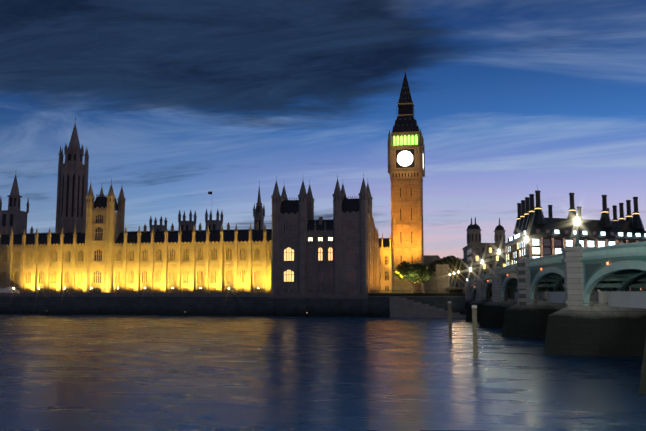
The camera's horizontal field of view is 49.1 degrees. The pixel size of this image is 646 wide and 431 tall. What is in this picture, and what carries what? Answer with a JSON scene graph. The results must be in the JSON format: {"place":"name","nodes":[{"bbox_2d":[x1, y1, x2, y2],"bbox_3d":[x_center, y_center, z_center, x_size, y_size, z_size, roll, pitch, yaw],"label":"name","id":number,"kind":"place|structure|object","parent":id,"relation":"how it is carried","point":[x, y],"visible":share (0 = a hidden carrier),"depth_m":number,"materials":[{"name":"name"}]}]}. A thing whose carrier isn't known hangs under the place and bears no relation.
{"place":"outdoors","nodes":[
{"label":"outdoors","id":0,"kind":"place"},
{"bbox_2d":[20,191,270,234],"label":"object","id":1,"kind":"structure","parent":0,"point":[190,224],"depth_m":495.22,"materials":[{"name":"black stone"}]},
{"bbox_2d":[0,175,29,234],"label":"tower","id":2,"kind":"structure","parent":1,"relation":"on","point":[13,217],"depth_m":333.80,"materials":[{"name":"grey stone"}]},
{"bbox_2d":[253,185,264,229],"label":"spire","id":3,"kind":"structure","parent":1,"relation":"on","point":[259,213],"depth_m":311.31,"materials":[{"name":"grey stone"}]},
{"bbox_2d":[0,290,466,317],"bbox_3d":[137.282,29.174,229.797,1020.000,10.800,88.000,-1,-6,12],"label":"river wall","id":4,"kind":"structure","parent":0,"point":[407,303],"depth_m":263.27,"materials":[{"name":"stone"}]},
{"bbox_2d":[0,287,19,292],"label":"terrace marquee","id":5,"kind":"object","parent":4,"relation":"on","point":[7,290],"visible":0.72,"depth_m":282.52,"materials":[{"name":"white fabric"}]},
{"bbox_2d":[13,287,258,292],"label":"floodlights","id":6,"kind":"object","parent":4,"relation":"on","point":[144,288],"visible":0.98,"depth_m":266.81,"materials":[{"name":"yellow metal"}]},
{"bbox_2d":[0,314,645,430],"bbox_3d":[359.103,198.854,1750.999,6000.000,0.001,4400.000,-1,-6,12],"label":"river water","id":7,"kind":"structure","parent":0,"point":[163,373],"depth_m":71.67,"materials":[{"name":"blue liquid"}]},
{"bbox_2d":[448,301,477,357],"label":"mooring posts","id":8,"kind":"object","parent":7,"relation":"in","point":[474,326],"visible":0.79,"depth_m":93.06,"materials":[{"name":"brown wood"}]},
{"bbox_2d":[445,215,645,393],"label":"bridge","id":9,"kind":"structure","parent":7,"relation":"in","point":[560,303],"depth_m":97.81,"materials":[{"name":"green paint"}]},
{"bbox_2d":[0,0,645,265],"label":"sky","id":10,"kind":"structure","parent":0,"point":[174,102],"materials":[{"name":"blue"}]},
{"bbox_3d":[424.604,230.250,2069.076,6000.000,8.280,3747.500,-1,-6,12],"label":"bank ground","id":11,"kind":"structure","parent":0,"visible":0},
{"bbox_2d":[55,117,88,232],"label":"central tower","id":12,"kind":"structure","parent":11,"relation":"on","point":[72,187],"depth_m":335.99,"materials":[{"name":"grey stone"}]},
{"bbox_2d":[0,178,271,294],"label":"palace building","id":13,"kind":"structure","parent":11,"relation":"on","point":[103,252],"depth_m":281.62,"materials":[{"name":"beige stone"}]},
{"bbox_2d":[267,173,375,316],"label":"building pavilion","id":14,"kind":"structure","parent":11,"relation":"on","point":[319,266],"depth_m":256.76,"materials":[{"name":"grey stone"}]},
{"bbox_2d":[368,206,379,292],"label":"building wing","id":15,"kind":"structure","parent":14,"relation":"attached to","point":[376,279],"depth_m":273.58,"materials":[{"name":"beige stone"}]},
{"bbox_2d":[372,218,391,292],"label":"building","id":16,"kind":"structure","parent":11,"relation":"on","point":[385,261],"depth_m":296.75,"materials":[{"name":"beige stone"}]},
{"bbox_2d":[387,67,424,292],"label":"clock tower","id":17,"kind":"structure","parent":11,"relation":"on","point":[406,157],"depth_m":304.02,"materials":[{"name":"stone"}]},
{"bbox_2d":[393,260,432,289],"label":"tree","id":18,"kind":"object","parent":11,"relation":"on","point":[418,272],"visible":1,"depth_m":266.61,"materials":[{"name":"green plant"}]},
{"bbox_2d":[424,255,463,292],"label":"bridge street blocks","id":19,"kind":"structure","parent":11,"relation":"on","point":[441,279],"depth_m":338.95,"materials":[{"name":"grey stone"}]},
{"bbox_2d":[429,255,465,275],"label":"street tree","id":20,"kind":"object","parent":11,"relation":"on","point":[455,263],"visible":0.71,"depth_m":334.09,"materials":[{"name":"green plant"}]},
{"bbox_2d":[450,258,465,286],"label":"street tree","id":21,"kind":"object","parent":11,"relation":"on","point":[460,275],"visible":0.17,"depth_m":428.39,"materials":[{"name":"green plant"}]},
{"bbox_2d":[462,217,505,286],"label":"whitehall offices","id":22,"kind":"structure","parent":11,"relation":"on","point":[476,251],"depth_m":384.03,"materials":[{"name":"stone"}]},
{"bbox_2d":[505,190,645,290],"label":"building","id":23,"kind":"structure","parent":11,"relation":"on","point":[550,235],"depth_m":294.50,"materials":[{"name":"stone"}]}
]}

